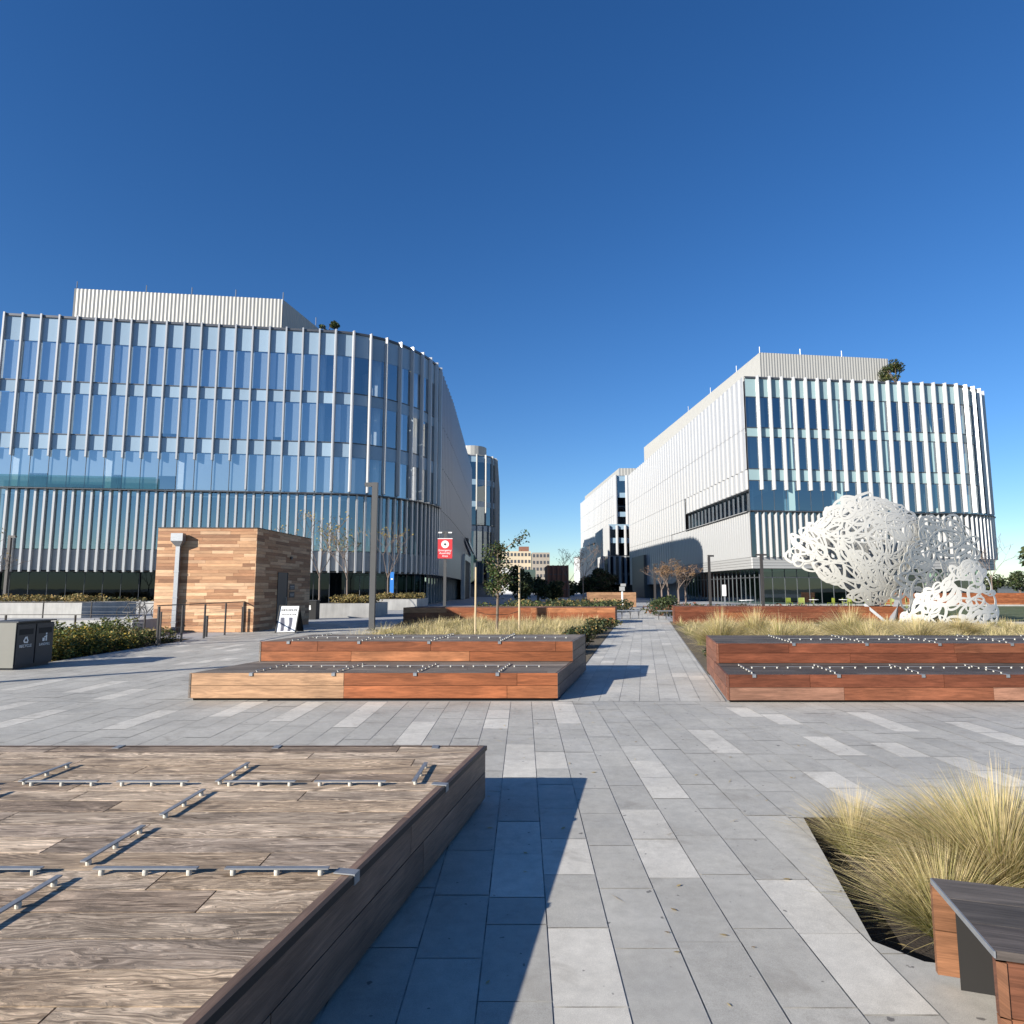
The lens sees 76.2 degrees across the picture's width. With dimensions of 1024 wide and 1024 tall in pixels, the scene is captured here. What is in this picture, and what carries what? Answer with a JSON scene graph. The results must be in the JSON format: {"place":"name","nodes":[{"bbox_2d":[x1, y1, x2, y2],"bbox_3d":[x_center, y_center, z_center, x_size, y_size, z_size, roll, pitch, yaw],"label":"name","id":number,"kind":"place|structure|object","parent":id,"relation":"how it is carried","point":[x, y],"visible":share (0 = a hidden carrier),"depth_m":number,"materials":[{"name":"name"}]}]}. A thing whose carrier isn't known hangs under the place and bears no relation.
{"place":"outdoors","nodes":[
{"label":"outdoors","id":0,"kind":"place"},
{"bbox_2d":[50,639,188,661],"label":"bed soil","id":1,"kind":"structure","parent":0,"point":[177,640],"depth_m":20.26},
{"bbox_2d":[49,626,79,661],"bbox_3d":[-11.288,3.169,15.513,1.810,0.936,1.730,0,-7,0],"label":"shrub","id":2,"kind":"object","parent":1,"relation":"on","point":[59,643],"visible":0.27,"depth_m":15.62,"materials":[{"name":"green plant"}]},
{"bbox_2d":[0,614,145,645],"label":"cable railing","id":3,"kind":"object","parent":1,"relation":"on","point":[75,617],"visible":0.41,"depth_m":20.64,"materials":[{"name":"grey metal"}]},
{"bbox_2d":[51,627,96,659],"bbox_3d":[-11.305,3.346,16.550,1.388,0.860,1.706,4,-8,-30],"label":"shrub","id":4,"kind":"object","parent":1,"relation":"on","point":[80,639],"visible":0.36,"depth_m":16.59,"materials":[{"name":"green plant"}]},
{"bbox_2d":[56,625,116,658],"bbox_3d":[-11.458,3.407,17.181,1.629,0.881,1.442,0,-7,0],"label":"shrub","id":5,"kind":"object","parent":1,"relation":"on","point":[92,635],"visible":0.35,"depth_m":17.21,"materials":[{"name":"green plant"}]},
{"bbox_2d":[83,623,138,653],"bbox_3d":[-11.478,3.546,18.183,1.890,0.836,1.521,-1,-7,10],"label":"shrub","id":6,"kind":"object","parent":1,"relation":"on","point":[127,638],"visible":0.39,"depth_m":18.30,"materials":[{"name":"green plant"}]},
{"bbox_2d":[100,625,155,650],"bbox_3d":[-11.414,3.717,19.273,1.669,0.766,1.685,0,-7,0],"label":"shrub","id":7,"kind":"object","parent":1,"relation":"on","point":[140,637],"visible":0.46,"depth_m":19.21,"materials":[{"name":"green plant"}]},
{"bbox_2d":[115,626,179,646],"bbox_3d":[-11.440,3.879,20.285,1.903,0.665,1.505,0,-7,0],"label":"shrub","id":8,"kind":"object","parent":1,"relation":"on","point":[163,634],"visible":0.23,"depth_m":20.41,"materials":[{"name":"green plant"}]},
{"bbox_2d":[0,281,475,603],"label":"glass office building","id":9,"kind":"structure","parent":0,"point":[131,422],"depth_m":58.65,"materials":[{"name":"glass"}]},
{"bbox_2d":[387,622,617,661],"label":"bed soil","id":10,"kind":"structure","parent":0,"point":[591,648],"depth_m":21.90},
{"bbox_2d":[337,611,607,633],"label":"ornamental grass","id":11,"kind":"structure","parent":10,"relation":"on","point":[483,626],"depth_m":25.01,"materials":[{"name":"plant"}]},
{"bbox_2d":[476,529,529,633],"bbox_3d":[-0.292,2.392,21.927,1.570,3.687,1.617,-5,-8,36],"label":"young tree","id":12,"kind":"object","parent":10,"relation":"on","point":[500,580],"visible":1,"depth_m":21.87,"materials":[{"name":"green plant"}]},
{"bbox_2d":[403,606,616,622],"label":"timber seat wall","id":13,"kind":"structure","parent":10,"relation":"on","point":[415,614],"depth_m":31.55,"materials":[{"name":"red wood"}]},
{"bbox_2d":[570,620,607,637],"bbox_3d":[2.634,4.002,22.203,1.487,0.672,1.139,4,-8,-33],"label":"shrub","id":14,"kind":"object","parent":10,"relation":"on","point":[594,628],"visible":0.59,"depth_m":22.19,"materials":[{"name":"green plant"}]},
{"bbox_2d":[0,622,1023,1023],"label":"plaza pavers","id":15,"kind":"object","parent":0,"point":[586,986],"visible":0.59,"depth_m":4.44,"materials":[{"name":"stone"}]},
{"bbox_2d":[0,619,56,669],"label":"recycling bin","id":16,"kind":"object","parent":15,"relation":"on","point":[25,643],"visible":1,"depth_m":13.72,"materials":[{"name":"metal"}]},
{"bbox_2d":[13,624,35,665],"bbox_3d":[-10.204,2.772,13.690,0.030,0.820,0.520,0,-7,0],"label":"door","id":17,"kind":"structure","parent":16,"relation":"in","point":[24,655],"depth_m":13.66,"materials":[{"name":"metal"}]},
{"bbox_2d":[33,623,53,662],"bbox_3d":[-10.204,2.838,14.246,0.030,0.820,0.520,0,-7,0],"label":"door","id":18,"kind":"structure","parent":16,"relation":"in","point":[42,652],"depth_m":14.21,"materials":[{"name":"metal"}]},
{"bbox_2d":[155,601,244,645],"bbox_3d":[-10.407,3.696,22.291,0.050,1.180,6.300,0,-7,0],"label":"handrail","id":19,"kind":"object","parent":15,"relation":"on","point":[158,629],"visible":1,"depth_m":20.85,"materials":[{"name":"brown metal"}]},
{"bbox_2d":[0,745,486,1023],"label":"wooden platform","id":20,"kind":"structure","parent":15,"relation":"on","point":[208,884],"depth_m":2.97,"materials":[{"name":"brown wood"}]},
{"bbox_2d":[275,605,303,632],"bbox_3d":[-8.498,4.085,24.999,0.897,1.049,0.670,0,-7,0],"label":"sandwich board","id":21,"kind":"object","parent":15,"relation":"on","point":[289,618],"visible":1,"depth_m":24.88,"materials":[{"name":"plastic"}]},
{"bbox_2d":[365,482,378,630],"bbox_3d":[-5.741,1.777,26.575,0.618,6.005,0.396,0,-7,0],"label":"lamp post","id":22,"kind":"object","parent":15,"relation":"on","point":[373,556],"visible":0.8,"depth_m":26.48,"materials":[{"name":"metal"}]},
{"bbox_2d":[930,878,1023,1023],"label":"bench","id":23,"kind":"object","parent":15,"relation":"on","point":[978,932],"visible":1,"depth_m":2.62,"materials":[{"name":"brown wood"}]},
{"bbox_2d":[0,0,1023,583],"label":"sky","id":24,"kind":"structure","parent":0,"point":[589,214],"materials":[{"name":"blue"}]},
{"bbox_2d":[88,593,937,701],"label":"pavement","id":25,"kind":"structure","parent":0,"point":[394,616],"depth_m":41.28,"materials":[{"name":"concrete"}]},
{"bbox_2d":[3,535,16,599],"bbox_3d":[-35.270,4.346,45.806,0.620,5.405,0.360,0,-7,0],"label":"lamp post","id":26,"kind":"object","parent":25,"relation":"on","point":[7,571],"visible":0.69,"depth_m":45.81,"materials":[{"name":"grey metal"}]},
{"bbox_2d":[0,602,135,617],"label":"concrete planter","id":27,"kind":"object","parent":25,"relation":"on","point":[57,607],"visible":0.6,"depth_m":37.83,"materials":[{"name":"concrete"}]},
{"bbox_2d":[0,593,107,600],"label":"planting","id":28,"kind":"object","parent":27,"relation":"in","point":[74,597],"visible":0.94,"depth_m":39.82,"materials":[{"name":"green plant"}]},
{"bbox_2d":[153,527,311,631],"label":"timber shed","id":29,"kind":"structure","parent":25,"relation":"on","point":[263,574],"depth_m":25.54,"materials":[{"name":"beige wood"}]},
{"bbox_2d":[276,572,286,621],"bbox_3d":[-9.796,3.739,27.864,0.089,2.300,0.900,0,-7,4],"label":"door","id":30,"kind":"structure","parent":29,"relation":"in","point":[282,577],"depth_m":27.84,"materials":[{"name":"metal"}]},
{"bbox_2d":[274,509,355,599],"bbox_3d":[-13.165,3.335,43.519,5.252,6.871,3.097,1,-7,-7],"label":"bare tree","id":31,"kind":"object","parent":25,"relation":"on","point":[327,548],"visible":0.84,"depth_m":43.55,"materials":[{"name":"brown plant"}]},
{"bbox_2d":[314,525,359,594],"bbox_3d":[-12.996,4.131,48.462,3.348,6.448,5.012,2,-7,-16],"label":"bare tree","id":32,"kind":"object","parent":25,"relation":"on","point":[342,555],"visible":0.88,"depth_m":48.54,"materials":[{"name":"brown plant"}]},
{"bbox_2d":[319,602,387,617],"bbox_3d":[-9.600,5.980,40.126,3.000,0.829,4.900,0,-7,0],"label":"concrete planter","id":33,"kind":"object","parent":25,"relation":"on","point":[345,610],"visible":0.79,"depth_m":38.00,"materials":[{"name":"concrete"}]},
{"bbox_2d":[329,594,383,602],"bbox_3d":[-9.554,5.402,40.406,2.732,0.752,4.341,0,-7,0],"label":"planting","id":34,"kind":"object","parent":33,"relation":"in","point":[353,598],"visible":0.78,"depth_m":38.97,"materials":[{"name":"green plant"}]},
{"bbox_2d":[188,633,585,699],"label":"tiered platform","id":35,"kind":"structure","parent":25,"relation":"on","point":[392,666],"depth_m":10.35,"materials":[{"name":"brown wood"}]},
{"bbox_2d":[379,598,427,609],"bbox_3d":[-9.400,7.657,54.478,4.000,0.859,6.000,0,-7,0],"label":"concrete planter","id":36,"kind":"object","parent":25,"relation":"on","point":[397,604],"visible":0.57,"depth_m":51.96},
{"bbox_2d":[363,524,412,593],"bbox_3d":[-10.659,4.519,54.825,5.265,7.168,3.598,0,-7,0],"label":"bare tree","id":37,"kind":"object","parent":36,"relation":"in","point":[397,536],"visible":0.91,"depth_m":54.78,"materials":[{"name":"brown plant"}]},
{"bbox_2d":[376,592,425,598],"bbox_3d":[-9.525,7.050,54.980,4.097,0.742,5.328,0,-7,0],"label":"planting","id":38,"kind":"object","parent":36,"relation":"on","point":[389,595],"visible":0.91,"depth_m":54.06,"materials":[{"name":"green plant"}]},
{"bbox_2d":[438,531,452,605],"bbox_3d":[-3.780,3.536,36.819,0.840,4.900,0.240,0,-7,0],"label":"sign post","id":39,"kind":"object","parent":25,"relation":"on","point":[445,548],"visible":1,"depth_m":36.86,"materials":[{"name":"metal"}]},
{"bbox_2d":[466,445,499,596],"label":"rounded glass tower","id":40,"kind":"structure","parent":25,"relation":"on","point":[485,504],"depth_m":141.89,"materials":[{"name":"glass"}]},
{"bbox_2d":[0,611,1023,1023],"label":"paving joints","id":41,"kind":"object","parent":25,"relation":"on","point":[582,823],"visible":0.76,"depth_m":4.85,"materials":[{"name":"concrete"}]},
{"bbox_2d":[502,564,534,599],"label":"tree","id":42,"kind":"object","parent":25,"relation":"on","point":[526,587],"visible":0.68,"depth_m":70.89,"materials":[{"name":"green plant"}]},
{"bbox_2d":[472,601,604,605],"bbox_3d":[1.793,5.908,39.018,8.995,1.146,9.953,0,-7,0],"label":"planting","id":43,"kind":"object","parent":25,"relation":"on","point":[530,604],"visible":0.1,"depth_m":40.56,"materials":[{"name":"green plant"}]},
{"bbox_2d":[531,576,551,599],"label":"tree","id":44,"kind":"object","parent":25,"relation":"on","point":[542,588],"visible":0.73,"depth_m":82.58,"materials":[{"name":"green plant"}]},
{"bbox_2d":[547,579,564,600],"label":"tree","id":45,"kind":"object","parent":25,"relation":"on","point":[557,591],"visible":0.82,"depth_m":93.35,"materials":[{"name":"green plant"}]},
{"bbox_2d":[504,597,633,611],"bbox_3d":[4.589,7.587,53.462,10.598,1.168,16.978,0,-7,0],"label":"planting","id":46,"kind":"object","parent":25,"relation":"on","point":[618,604],"visible":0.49,"depth_m":50.22,"materials":[{"name":"green plant"}]},
{"bbox_2d":[574,568,610,593],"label":"tree","id":47,"kind":"object","parent":25,"relation":"on","point":[595,580],"visible":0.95,"depth_m":98.57,"materials":[{"name":"green plant"}]},
{"bbox_2d":[580,468,635,593],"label":"striped office building","id":48,"kind":"structure","parent":25,"relation":"on","point":[604,511],"depth_m":164.22,"materials":[{"name":"grey metal"}]},
{"bbox_2d":[587,592,635,606],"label":"timber seat wall","id":49,"kind":"structure","parent":25,"relation":"on","point":[629,596],"depth_m":59.51,"materials":[{"name":"red wood"}]},
{"bbox_2d":[647,595,678,609],"bbox_3d":[10.831,6.516,46.486,2.526,1.260,2.746,0,-7,0],"label":"shrub","id":50,"kind":"object","parent":25,"relation":"on","point":[668,600],"visible":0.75,"depth_m":46.09,"materials":[{"name":"green plant"}]},
{"bbox_2d":[640,602,950,620],"bbox_3d":[15.580,6.141,40.585,14.243,0.995,15.396,0,-7,0],"label":"planting","id":51,"kind":"object","parent":25,"relation":"on","point":[670,608],"visible":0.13,"depth_m":42.27,"materials":[{"name":"green plant"}]},
{"bbox_2d":[628,347,997,603],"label":"white office building","id":52,"kind":"structure","parent":25,"relation":"on","point":[741,467],"depth_m":75.49,"materials":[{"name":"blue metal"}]},
{"bbox_2d":[746,397,756,426],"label":"window","id":53,"kind":"structure","parent":52,"relation":"in","point":[751,411],"depth_m":73.57,"materials":[{"name":"blue glass"}]},
{"bbox_2d":[747,437,758,467],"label":"window","id":54,"kind":"structure","parent":52,"relation":"in","point":[753,456],"depth_m":73.04,"materials":[{"name":"blue glass"}]},
{"bbox_2d":[749,481,761,509],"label":"window","id":55,"kind":"structure","parent":52,"relation":"in","point":[754,486],"depth_m":72.47,"materials":[{"name":"blue glass"}]},
{"bbox_2d":[760,398,768,426],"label":"window","id":56,"kind":"structure","parent":52,"relation":"in","point":[764,409],"depth_m":73.75,"materials":[{"name":"blue glass"}]},
{"bbox_2d":[762,437,770,468],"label":"window","id":57,"kind":"structure","parent":52,"relation":"in","point":[766,451],"depth_m":73.20,"materials":[{"name":"blue glass"}]},
{"bbox_2d":[762,481,773,509],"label":"window","id":58,"kind":"structure","parent":52,"relation":"in","point":[767,494],"depth_m":72.63,"materials":[{"name":"blue glass"}]},
{"bbox_2d":[772,398,781,427],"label":"window","id":59,"kind":"structure","parent":52,"relation":"in","point":[776,408],"depth_m":73.92,"materials":[{"name":"blue glass"}]},
{"bbox_2d":[774,438,783,468],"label":"window","id":60,"kind":"structure","parent":52,"relation":"in","point":[778,448],"depth_m":73.38,"materials":[{"name":"blue glass"}]},
{"bbox_2d":[774,481,786,509],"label":"window","id":61,"kind":"structure","parent":52,"relation":"in","point":[780,492],"depth_m":72.79,"materials":[{"name":"blue glass"}]},
{"bbox_2d":[796,399,805,428],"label":"window","id":62,"kind":"structure","parent":52,"relation":"in","point":[799,402],"depth_m":74.26,"materials":[{"name":"blue glass"}]},
{"bbox_2d":[798,438,807,468],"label":"window","id":63,"kind":"structure","parent":52,"relation":"in","point":[802,444],"depth_m":73.72,"materials":[{"name":"blue glass"}]},
{"bbox_2d":[799,482,810,510],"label":"window","id":64,"kind":"structure","parent":52,"relation":"in","point":[804,494],"depth_m":73.11,"materials":[{"name":"blue glass"}]},
{"bbox_2d":[808,399,817,428],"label":"window","id":65,"kind":"structure","parent":52,"relation":"in","point":[811,402],"depth_m":74.41,"materials":[{"name":"blue glass"}]},
{"bbox_2d":[810,439,819,469],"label":"window","id":66,"kind":"structure","parent":52,"relation":"in","point":[814,442],"depth_m":73.86,"materials":[{"name":"blue glass"}]},
{"bbox_2d":[811,482,822,510],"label":"window","id":67,"kind":"structure","parent":52,"relation":"in","point":[816,494],"depth_m":73.27,"materials":[{"name":"blue glass"}]},
{"bbox_2d":[820,400,828,428],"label":"window","id":68,"kind":"structure","parent":52,"relation":"in","point":[823,403],"depth_m":74.57,"materials":[{"name":"blue glass"}]},
{"bbox_2d":[822,439,831,469],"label":"window","id":69,"kind":"structure","parent":52,"relation":"in","point":[826,442],"depth_m":74.04,"materials":[{"name":"blue glass"}]},
{"bbox_2d":[823,482,834,509],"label":"window","id":70,"kind":"structure","parent":52,"relation":"in","point":[828,495],"depth_m":73.49,"materials":[{"name":"blue glass"}]},
{"bbox_2d":[844,401,852,429],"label":"window","id":71,"kind":"structure","parent":52,"relation":"in","point":[847,404],"depth_m":74.92,"materials":[{"name":"blue glass"}]},
{"bbox_2d":[846,440,855,469],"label":"window","id":72,"kind":"structure","parent":52,"relation":"in","point":[849,443],"depth_m":74.37,"materials":[{"name":"blue glass"}]},
{"bbox_2d":[856,401,864,429],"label":"window","id":73,"kind":"structure","parent":52,"relation":"in","point":[859,404],"depth_m":75.08,"materials":[{"name":"blue glass"}]},
{"bbox_2d":[858,440,867,470],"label":"window","id":74,"kind":"structure","parent":52,"relation":"in","point":[861,443],"depth_m":74.53,"materials":[{"name":"blue glass"}]},
{"bbox_2d":[867,401,876,430],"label":"window","id":75,"kind":"structure","parent":52,"relation":"in","point":[871,405],"depth_m":75.23,"materials":[{"name":"blue glass"}]},
{"bbox_2d":[870,440,878,470],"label":"window","id":76,"kind":"structure","parent":52,"relation":"in","point":[873,444],"depth_m":74.70,"materials":[{"name":"blue glass"}]},
{"bbox_2d":[877,359,905,381],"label":"tree","id":77,"kind":"object","parent":52,"relation":"on","point":[895,366],"visible":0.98,"depth_m":80.47,"materials":[{"name":"green plant"}]},
{"bbox_2d":[891,402,899,430],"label":"window","id":78,"kind":"structure","parent":52,"relation":"in","point":[894,405],"depth_m":75.60,"materials":[{"name":"blue glass"}]},
{"bbox_2d":[893,441,902,470],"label":"window","id":79,"kind":"structure","parent":52,"relation":"in","point":[897,444],"depth_m":75.03,"materials":[{"name":"blue glass"}]},
{"bbox_2d":[905,441,913,471],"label":"window","id":80,"kind":"structure","parent":52,"relation":"in","point":[908,445],"depth_m":75.19,"materials":[{"name":"blue glass"}]},
{"bbox_2d":[917,442,925,471],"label":"window","id":81,"kind":"structure","parent":52,"relation":"in","point":[920,445],"depth_m":75.36,"materials":[{"name":"blue glass"}]},
{"bbox_2d":[951,443,959,472],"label":"window","id":82,"kind":"structure","parent":52,"relation":"in","point":[955,451],"depth_m":75.85,"materials":[{"name":"blue glass"}]},
{"bbox_2d":[706,635,1023,701],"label":"tiered platform","id":83,"kind":"structure","parent":25,"relation":"on","point":[865,668],"depth_m":10.37,"materials":[{"name":"brown wood"}]},
{"bbox_2d":[984,573,1015,592],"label":"tree","id":84,"kind":"object","parent":25,"relation":"on","point":[1000,581],"visible":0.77,"depth_m":160.49,"materials":[{"name":"green plant"}]},
{"bbox_2d":[1006,571,1023,592],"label":"tree","id":85,"kind":"object","parent":25,"relation":"on","point":[1017,577],"visible":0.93,"depth_m":167.72,"materials":[{"name":"green plant"}]},
{"bbox_2d":[545,565,568,596],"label":"ribbed brown block","id":86,"kind":"structure","parent":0,"point":[553,572],"depth_m":129.25,"materials":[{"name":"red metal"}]},
{"bbox_2d":[559,608,724,700],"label":"path pavers","id":87,"kind":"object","parent":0,"point":[644,661],"visible":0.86,"depth_m":13.48,"materials":[{"name":"stone"}]},
{"bbox_2d":[670,621,1023,673],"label":"bed soil","id":88,"kind":"structure","parent":0,"point":[701,658],"depth_m":18.85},
{"bbox_2d":[678,606,765,645],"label":"ornamental grass","id":89,"kind":"object","parent":88,"relation":"on","point":[720,628],"depth_m":17.93,"materials":[{"name":"plant"}]},
{"bbox_2d":[723,602,787,634],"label":"ornamental grass","id":90,"kind":"object","parent":88,"relation":"on","point":[753,624],"depth_m":21.02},
{"bbox_2d":[735,613,828,634],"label":"ornamental grass","id":91,"kind":"object","parent":88,"relation":"on","point":[775,631],"depth_m":17.06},
{"bbox_2d":[672,606,903,624],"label":"timber seat wall","id":92,"kind":"structure","parent":88,"relation":"on","point":[694,613],"depth_m":30.37,"materials":[{"name":"red wood"}]},
{"bbox_2d":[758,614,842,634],"bbox_3d":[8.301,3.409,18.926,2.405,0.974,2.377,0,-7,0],"label":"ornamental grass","id":93,"kind":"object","parent":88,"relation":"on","point":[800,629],"depth_m":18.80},
{"bbox_2d":[801,606,909,634],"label":"ornamental grass","id":94,"kind":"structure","parent":88,"relation":"on","point":[848,621],"depth_m":20.00,"materials":[{"name":"plant"}]},
{"bbox_2d":[827,613,915,634],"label":"ornamental grass","id":95,"kind":"object","parent":88,"relation":"on","point":[866,630],"depth_m":17.45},
{"bbox_2d":[784,491,998,623],"bbox_3d":[18.713,2.172,31.130,11.266,6.363,4.269,3,-7,-22],"label":"loop sculpture","id":96,"kind":"object","parent":88,"relation":"on","point":[877,579],"visible":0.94,"depth_m":30.50,"materials":[{"name":"white paint"}]},
{"bbox_2d":[878,611,968,634],"bbox_3d":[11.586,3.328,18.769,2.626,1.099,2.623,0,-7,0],"label":"ornamental grass","id":97,"kind":"object","parent":88,"relation":"on","point":[913,630],"depth_m":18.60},
{"bbox_2d":[932,609,1001,634],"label":"ornamental grass","id":98,"kind":"object","parent":88,"relation":"on","point":[973,628],"depth_m":22.84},
{"bbox_2d":[673,615,1023,655],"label":"ornamental grass","id":99,"kind":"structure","parent":0,"point":[1008,628],"depth_m":25.69,"materials":[{"name":"plant"}]},
{"bbox_2d":[804,818,938,962],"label":"planting pit soil","id":100,"kind":"structure","parent":0,"point":[924,954],"depth_m":3.68,"materials":[{"name":"soil"}]},
{"bbox_2d":[770,777,923,871],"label":"ornamental grass","id":101,"kind":"object","parent":100,"relation":"on","point":[847,844],"depth_m":4.43,"materials":[{"name":"plant"}]},
{"bbox_2d":[802,752,1023,904],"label":"ornamental grass","id":102,"kind":"object","parent":100,"relation":"on","point":[974,828],"depth_m":3.89,"materials":[{"name":"plant"}]},
{"bbox_2d":[808,829,1023,953],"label":"ornamental grass","id":103,"kind":"object","parent":100,"relation":"on","point":[920,914],"depth_m":3.50,"materials":[{"name":"plant"}]},
{"bbox_2d":[880,593,1023,604],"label":"timber seat wall","id":104,"kind":"structure","parent":0,"point":[1009,598],"depth_m":65.45,"materials":[{"name":"red wood"}]},
{"bbox_2d":[904,606,1023,621],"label":"lawn","id":105,"kind":"structure","parent":0,"point":[1012,613],"depth_m":46.28,"materials":[{"name":"plant"}]},
{"bbox_2d":[997,589,1023,592],"bbox_3d":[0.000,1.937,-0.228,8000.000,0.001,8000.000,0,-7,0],"label":"ground","id":106,"kind":"structure","parent":0,"point":[1006,591],"depth_m":522.44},
{"bbox_2d":[0,618,156,630],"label":"concrete walkway","id":107,"kind":"structure","parent":106,"relation":"on","point":[151,623],"depth_m":23.55,"materials":[{"name":"concrete"}]},
{"bbox_2d":[499,547,549,592],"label":"tan office block","id":108,"kind":"structure","parent":106,"relation":"on","point":[525,558],"depth_m":305.17,"materials":[{"name":"beige concrete"}]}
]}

